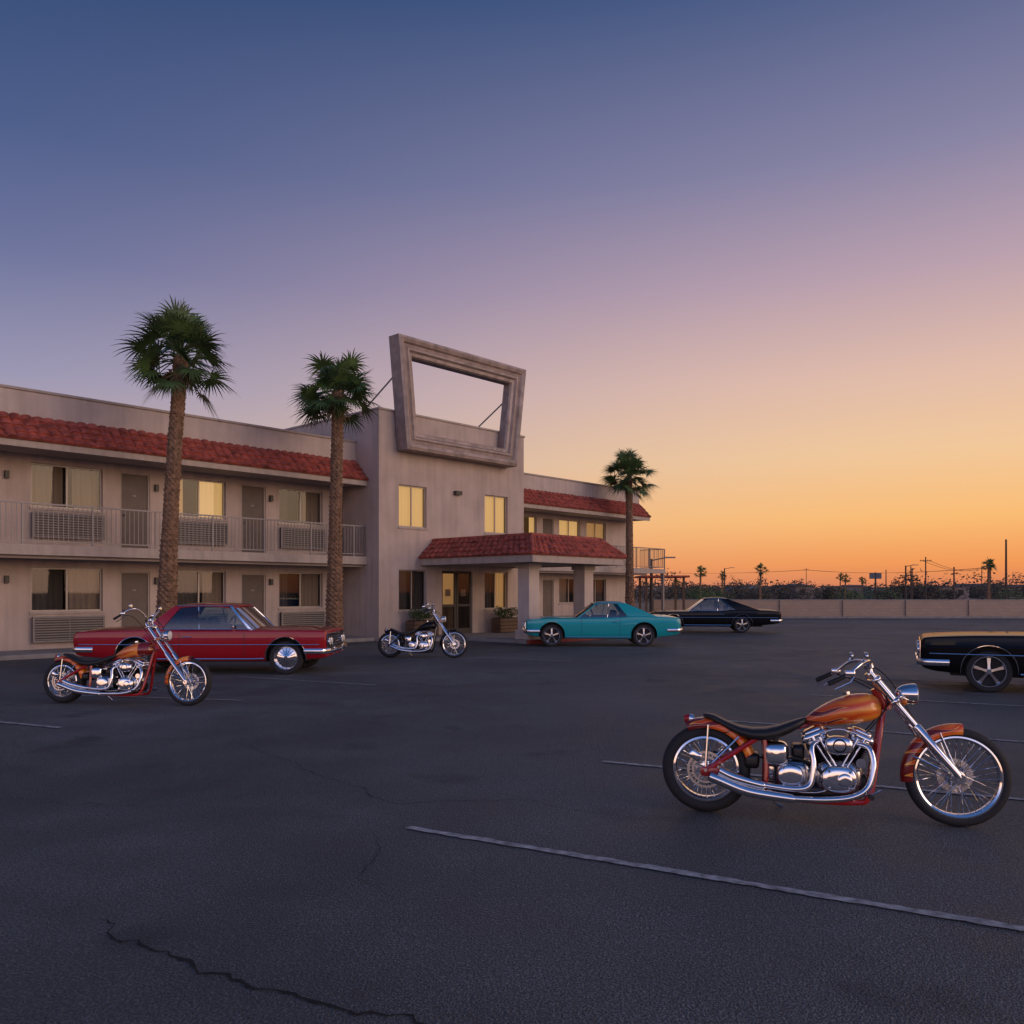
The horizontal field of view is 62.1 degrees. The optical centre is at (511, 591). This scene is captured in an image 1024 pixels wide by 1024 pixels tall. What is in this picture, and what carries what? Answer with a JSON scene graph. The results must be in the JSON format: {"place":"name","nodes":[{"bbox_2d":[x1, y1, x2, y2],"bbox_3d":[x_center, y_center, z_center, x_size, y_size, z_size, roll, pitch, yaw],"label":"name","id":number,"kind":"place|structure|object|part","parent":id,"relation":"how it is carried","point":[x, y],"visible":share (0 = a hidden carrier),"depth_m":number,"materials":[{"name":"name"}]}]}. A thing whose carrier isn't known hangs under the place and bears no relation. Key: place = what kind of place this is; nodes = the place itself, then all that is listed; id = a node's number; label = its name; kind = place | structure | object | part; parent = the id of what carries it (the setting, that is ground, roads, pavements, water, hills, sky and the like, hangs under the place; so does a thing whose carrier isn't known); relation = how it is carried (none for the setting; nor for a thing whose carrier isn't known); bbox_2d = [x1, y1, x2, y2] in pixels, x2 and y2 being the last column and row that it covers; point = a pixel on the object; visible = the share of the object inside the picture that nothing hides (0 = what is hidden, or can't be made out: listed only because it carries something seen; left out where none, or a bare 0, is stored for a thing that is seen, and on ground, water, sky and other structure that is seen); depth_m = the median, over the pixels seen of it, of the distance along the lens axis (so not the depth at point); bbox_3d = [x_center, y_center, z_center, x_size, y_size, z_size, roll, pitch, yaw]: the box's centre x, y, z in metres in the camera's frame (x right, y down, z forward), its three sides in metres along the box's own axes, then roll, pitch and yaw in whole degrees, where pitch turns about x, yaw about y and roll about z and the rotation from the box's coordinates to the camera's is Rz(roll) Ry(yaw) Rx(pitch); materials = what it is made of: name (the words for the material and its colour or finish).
{"place":"outdoors","nodes":[
{"label":"outdoors","id":0,"kind":"place"},
{"bbox_2d":[0,632,599,660],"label":"sidewalk","id":1,"kind":"structure","parent":0,"point":[504,637],"depth_m":27.40,"materials":[{"name":"concrete"}]},
{"bbox_2d":[406,607,438,636],"bbox_3d":[-3.084,1.000,29.271,0.536,1.019,1.189,0,0,43],"label":"planter bush","id":2,"kind":"object","parent":1,"relation":"on","point":[413,624],"visible":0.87,"depth_m":29.01,"materials":[{"name":"green plant"}]},
{"bbox_2d":[491,606,517,631],"bbox_3d":[-0.225,0.999,32.287,0.522,1.023,1.197,0,0,43],"label":"planter bush","id":3,"kind":"object","parent":1,"relation":"on","point":[503,623],"visible":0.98,"depth_m":32.03,"materials":[{"name":"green plant"}]},
{"bbox_2d":[420,554,623,639],"bbox_3d":[0.342,-0.090,29.814,5.270,3.280,4.820,0,0,43],"label":"canopy structure","id":4,"kind":"object","parent":1,"relation":"on","point":[528,566],"visible":0.69,"depth_m":27.72,"materials":[{"name":"beige paint"}]},
{"bbox_2d":[418,532,626,558],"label":"canopy tile roof","id":5,"kind":"structure","parent":4,"relation":"on","point":[524,544],"depth_m":28.10,"materials":[{"name":"red tile"}]},
{"bbox_2d":[0,618,1023,1023],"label":"parking lot","id":6,"kind":"structure","parent":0,"point":[476,832],"depth_m":5.43,"materials":[{"name":"grey asphalt"}]},
{"bbox_2d":[43,604,211,705],"bbox_3d":[-5.663,0.924,12.542,2.650,1.456,0.850,0,-4,9],"label":"motorcycle","id":7,"kind":"object","parent":6,"relation":"on","point":[122,676],"visible":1,"depth_m":12.42,"materials":[{"name":"metal"}]},
{"bbox_2d":[0,451,329,650],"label":"wing walls","id":8,"kind":"structure","parent":6,"relation":"on","point":[15,617],"depth_m":24.16,"materials":[{"name":"beige paint"}]},
{"bbox_2d":[4,463,324,642],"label":"windows and doors","id":9,"kind":"structure","parent":8,"relation":"in","point":[73,590],"depth_m":24.79,"materials":[{"name":"beige glass"}]},
{"bbox_2d":[0,384,366,566],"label":"parapet and floor slabs","id":10,"kind":"structure","parent":8,"relation":"attached to","point":[43,404],"depth_m":24.07,"materials":[{"name":"beige paint"}]},
{"bbox_2d":[0,500,365,555],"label":"wing balcony railing","id":11,"kind":"object","parent":10,"relation":"on","point":[22,540],"visible":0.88,"depth_m":23.64,"materials":[{"name":"beige metal"}]},
{"bbox_2d":[0,411,368,480],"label":"wing tile roof","id":12,"kind":"structure","parent":8,"relation":"attached to","point":[14,425],"depth_m":23.77,"materials":[{"name":"red tile"}]},
{"bbox_2d":[342,494,342,594],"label":"stair openings","id":13,"kind":"object","parent":8,"relation":"attached to","point":[342,529],"depth_m":29.86,"materials":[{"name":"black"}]},
{"bbox_2d":[110,294,239,618],"bbox_3d":[-8.467,-2.912,21.564,3.101,9.124,3.087,0,0,0],"label":"palm tree","id":14,"kind":"object","parent":6,"relation":"on","point":[179,324],"visible":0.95,"depth_m":21.32,"materials":[{"name":"green plant"}]},
{"bbox_2d":[73,602,344,673],"bbox_3d":[-6.245,0.934,17.850,5.250,1.432,1.930,0,0,0],"label":"parked car","id":15,"kind":"object","parent":6,"relation":"on","point":[257,636],"visible":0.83,"depth_m":16.98,"materials":[{"name":"red paint"}]},
{"bbox_3d":[-6.265,0.520,17.850,2.350,0.480,1.640,0,0,0],"label":"window glass","id":16,"kind":"part","parent":15,"relation":"part of","materials":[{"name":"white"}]},
{"bbox_2d":[288,348,381,646],"bbox_3d":[-5.315,-2.775,25.673,2.995,8.849,3.044,0,0,0],"label":"palm tree","id":17,"kind":"object","parent":6,"relation":"on","point":[339,378],"visible":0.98,"depth_m":25.42,"materials":[{"name":"plant"}]},
{"bbox_2d":[291,409,523,640],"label":"tower walls","id":18,"kind":"structure","parent":6,"relation":"on","point":[371,598],"depth_m":29.78,"materials":[{"name":"beige paint"}]},
{"bbox_2d":[286,407,524,437],"bbox_3d":[-6.973,-5.510,32.917,9.740,1.400,11.550,0,0,43],"label":"tower coping and roof block","id":19,"kind":"object","parent":18,"relation":"on","point":[427,417],"visible":0.16,"depth_m":30.87,"materials":[{"name":"beige concrete"}]},
{"bbox_2d":[368,333,525,467],"bbox_3d":[-2.998,-6.740,32.036,3.890,3.820,6.400,0,0,43],"label":"blank sign frame","id":20,"kind":"object","parent":18,"relation":"on","point":[405,351],"visible":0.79,"depth_m":30.32,"materials":[{"name":"paint"}]},
{"bbox_2d":[398,485,506,633],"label":"windows and doors","id":21,"kind":"structure","parent":18,"relation":"in","point":[411,516],"depth_m":31.18,"materials":[{"name":"yellow glass"}]},
{"bbox_2d":[378,601,467,657],"bbox_3d":[-2.239,0.950,21.377,2.290,1.403,0.850,0,-4,5],"label":"motorcycle","id":22,"kind":"object","parent":6,"relation":"on","point":[420,641],"visible":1,"depth_m":21.27,"materials":[{"name":"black metal"}]},
{"bbox_2d":[458,511,625,627],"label":"wing walls","id":23,"kind":"structure","parent":6,"relation":"on","point":[615,534],"depth_m":41.45,"materials":[{"name":"beige paint"}]},
{"bbox_2d":[524,516,604,615],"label":"windows and doors","id":24,"kind":"structure","parent":23,"relation":"in","point":[571,528],"depth_m":40.75,"materials":[{"name":"yellow glass"}]},
{"bbox_2d":[524,473,649,574],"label":"parapet and floor slabs","id":25,"kind":"structure","parent":23,"relation":"attached to","point":[555,484],"depth_m":39.74,"materials":[{"name":"beige paint"}]},
{"bbox_2d":[612,545,648,567],"bbox_3d":[3.122,-1.720,39.089,0.050,1.060,11.250,0,0,43],"label":"wing balcony railing","id":26,"kind":"object","parent":25,"relation":"on","point":[636,566],"visible":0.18,"depth_m":42.50,"materials":[{"name":"beige metal"}]},
{"bbox_2d":[524,488,650,517],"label":"wing tile roof","id":27,"kind":"structure","parent":23,"relation":"attached to","point":[556,499],"depth_m":39.30,"materials":[{"name":"red tile"}]},
{"bbox_2d":[522,601,681,646],"bbox_3d":[2.760,0.964,26.420,4.880,1.372,1.810,0,0,0],"label":"parked car","id":28,"kind":"object","parent":6,"relation":"on","point":[637,626],"visible":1,"depth_m":25.62,"materials":[{"name":"teal paint"}]},
{"bbox_3d":[3.185,0.560,26.420,2.670,0.440,1.520,0,0,0],"label":"window glass","id":29,"kind":"part","parent":28,"relation":"part of","materials":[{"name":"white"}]},
{"bbox_2d":[597,448,658,606],"bbox_3d":[5.474,-2.572,39.976,3.012,8.445,2.660,0,0,0],"label":"palm tree","id":30,"kind":"object","parent":6,"relation":"on","point":[629,464],"visible":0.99,"depth_m":39.85,"materials":[{"name":"green plant"}]},
{"bbox_2d":[641,548,665,609],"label":"end balcony","id":31,"kind":"structure","parent":6,"relation":"on","point":[658,571],"depth_m":44.28,"materials":[{"name":"silver metal"}]},
{"bbox_2d":[634,575,689,611],"bbox_3d":[9.000,0.340,51.250,2.800,2.620,3.100,0,0,0],"label":"carport","id":32,"kind":"object","parent":6,"relation":"on","point":[675,577],"visible":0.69,"depth_m":49.94,"materials":[{"name":"brown wood"}]},
{"bbox_2d":[649,557,675,611],"bbox_3d":[8.840,-0.217,50.000,1.520,3.734,0.240,0,0,0],"label":"street lamp","id":33,"kind":"object","parent":6,"relation":"on","point":[651,591],"visible":0.77,"depth_m":49.92,"materials":[{"name":"grey metal"}]},
{"bbox_2d":[649,597,781,632],"bbox_3d":[8.325,0.929,35.238,5.400,1.442,1.910,0,0,8],"label":"parked car","id":34,"kind":"object","parent":6,"relation":"on","point":[738,617],"visible":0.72,"depth_m":34.35,"materials":[{"name":"black paint"}]},
{"bbox_3d":[8.731,0.525,35.181,3.080,0.510,1.620,0,0,8],"label":"window glass","id":35,"kind":"part","parent":34,"relation":"part of","materials":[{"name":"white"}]},
{"bbox_2d":[662,652,1011,826],"bbox_3d":[2.319,1.045,6.230,2.400,1.213,0.836,0,-4,14],"label":"motorcycle","id":36,"kind":"object","parent":6,"relation":"on","point":[829,771],"visible":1,"depth_m":6.11,"materials":[{"name":"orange metal"}]},
{"bbox_2d":[653,599,1023,615],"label":"block wall","id":37,"kind":"structure","parent":6,"relation":"on","point":[899,607],"depth_m":54.00,"materials":[{"name":"concrete"}]},
{"bbox_2d":[781,616,1023,617],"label":"kerb","id":38,"kind":"structure","parent":6,"relation":"on","point":[902,616],"depth_m":53.20,"materials":[{"name":"concrete"}]},
{"bbox_2d":[915,631,1023,691],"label":"parked car","id":39,"kind":"object","parent":6,"relation":"on","point":[988,661],"visible":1,"depth_m":14.04,"materials":[{"name":"black paint"}]},
{"bbox_2d":[0,0,1023,588],"label":"sky","id":40,"kind":"structure","parent":0,"point":[769,254],"materials":[{"name":"blue"}]},
{"bbox_2d":[634,596,1023,612],"bbox_3d":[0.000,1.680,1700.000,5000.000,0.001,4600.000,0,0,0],"label":"ground","id":41,"kind":"structure","parent":0,"point":[636,603],"depth_m":124.18,"materials":[{"name":"brown soil"}]},
{"bbox_2d":[635,586,667,598],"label":"distant house","id":42,"kind":"structure","parent":41,"relation":"on","point":[666,587],"depth_m":194.50,"materials":[{"name":"grey"}]},
{"bbox_2d":[694,565,706,594],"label":"palm tree","id":43,"kind":"object","parent":41,"relation":"on","point":[700,569],"visible":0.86,"depth_m":109.89,"materials":[{"name":"green plant"}]},
{"bbox_2d":[719,570,725,592],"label":"palm tree","id":44,"kind":"object","parent":41,"relation":"on","point":[721,577],"visible":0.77,"depth_m":129.92,"materials":[{"name":"green plant"}]},
{"bbox_2d":[724,567,734,597],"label":"street lamp","id":45,"kind":"object","parent":41,"relation":"on","point":[724,579],"visible":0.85,"depth_m":119.91,"materials":[{"name":"grey metal"}]},
{"bbox_2d":[725,585,758,597],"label":"distant house","id":46,"kind":"structure","parent":41,"relation":"on","point":[750,587],"depth_m":184.51,"materials":[{"name":"grey"}]},
{"bbox_2d":[756,563,769,598],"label":"palm tree","id":47,"kind":"object","parent":41,"relation":"on","point":[759,566],"visible":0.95,"depth_m":104.90,"materials":[{"name":"green plant"}]},
{"bbox_2d":[777,584,814,598],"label":"distant house","id":48,"kind":"structure","parent":41,"relation":"on","point":[798,587],"depth_m":184.35,"materials":[{"name":"grey"}]},
{"bbox_2d":[634,568,1023,601],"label":"distant trees","id":49,"kind":"object","parent":41,"relation":"on","point":[932,592],"visible":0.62,"depth_m":152.61,"materials":[{"name":"green plant"}]},
{"bbox_2d":[836,572,842,592],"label":"palm tree","id":50,"kind":"object","parent":41,"relation":"on","point":[840,575],"visible":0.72,"depth_m":179.95,"materials":[{"name":"green plant"}]},
{"bbox_2d":[840,572,850,596],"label":"palm tree","id":51,"kind":"object","parent":41,"relation":"on","point":[845,580],"visible":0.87,"depth_m":139.90,"materials":[{"name":"green plant"}]},
{"bbox_2d":[679,585,1023,598],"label":"shrubs","id":52,"kind":"object","parent":41,"relation":"on","point":[708,594],"visible":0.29,"depth_m":60.60,"materials":[{"name":"green plant"}]},
{"bbox_2d":[859,577,866,597],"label":"palm tree","id":53,"kind":"object","parent":41,"relation":"on","point":[862,581],"visible":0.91,"depth_m":159.89,"materials":[{"name":"green plant"}]},
{"bbox_2d":[869,572,881,598],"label":"roadside sign","id":54,"kind":"object","parent":41,"relation":"on","point":[875,575],"visible":0.78,"depth_m":144.90,"materials":[{"name":"blue"}]},
{"bbox_2d":[885,575,886,598],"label":"utility pole","id":55,"kind":"object","parent":41,"relation":"on","point":[885,583],"visible":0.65,"depth_m":149.97,"materials":[{"name":"brown"}]},
{"bbox_2d":[905,564,914,598],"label":"street lamp","id":56,"kind":"object","parent":41,"relation":"on","point":[906,582],"visible":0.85,"depth_m":94.93,"materials":[{"name":"grey metal"}]},
{"bbox_2d":[910,566,911,598],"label":"utility pole","id":57,"kind":"object","parent":41,"relation":"on","point":[910,582],"visible":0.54,"depth_m":129.95,"materials":[{"name":"brown wood"}]},
{"bbox_2d":[911,568,912,598],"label":"utility pole","id":58,"kind":"object","parent":41,"relation":"on","point":[912,586],"visible":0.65,"depth_m":119.91,"materials":[{"name":"brown"}]},
{"bbox_2d":[920,557,931,598],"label":"utility pole","id":59,"kind":"object","parent":41,"relation":"on","point":[925,560],"visible":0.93,"depth_m":119.93,"materials":[{"name":"brown wood"}]},
{"bbox_2d":[934,587,969,598],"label":"distant house","id":60,"kind":"structure","parent":41,"relation":"on","point":[960,589],"depth_m":184.33,"materials":[{"name":"grey"}]},
{"bbox_2d":[953,567,954,598],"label":"utility pole","id":61,"kind":"object","parent":41,"relation":"on","point":[953,582],"visible":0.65,"depth_m":99.94,"materials":[{"name":"brown wood"}]},
{"bbox_2d":[981,557,997,598],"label":"palm tree","id":62,"kind":"object","parent":41,"relation":"on","point":[988,566],"visible":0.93,"depth_m":89.91,"materials":[{"name":"green plant"}]},
{"bbox_2d":[990,559,995,598],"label":"palm tree","id":63,"kind":"object","parent":41,"relation":"on","point":[990,580],"visible":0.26,"depth_m":149.88,"materials":[{"name":"brown plant"}]},
{"bbox_2d":[983,585,1021,597],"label":"distant house","id":64,"kind":"structure","parent":41,"relation":"on","point":[1007,587],"depth_m":233.72,"materials":[{"name":"grey"}]},
{"bbox_2d":[1005,539,1006,598],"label":"utility pole","id":65,"kind":"object","parent":41,"relation":"on","point":[1005,566],"visible":0.65,"depth_m":79.93,"materials":[{"name":"brown wood"}]},
{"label":"utility pole","id":66,"kind":"object","parent":41,"relation":"on","visible":0},
{"bbox_2d":[750,561,979,572],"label":"overhead wires","id":67,"kind":"object","parent":66,"relation":"attached to","point":[899,572],"visible":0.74,"depth_m":205.53,"materials":[{"name":"brown"}]},
{"bbox_2d":[821,586,861,598],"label":"distant house","id":68,"kind":"structure","parent":0,"point":[847,587],"depth_m":196.05,"materials":[{"name":"grey"}]},
{"bbox_2d":[863,587,889,598],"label":"distant house","id":69,"kind":"structure","parent":0,"point":[872,590],"depth_m":205.48,"materials":[{"name":"grey"}]}
]}

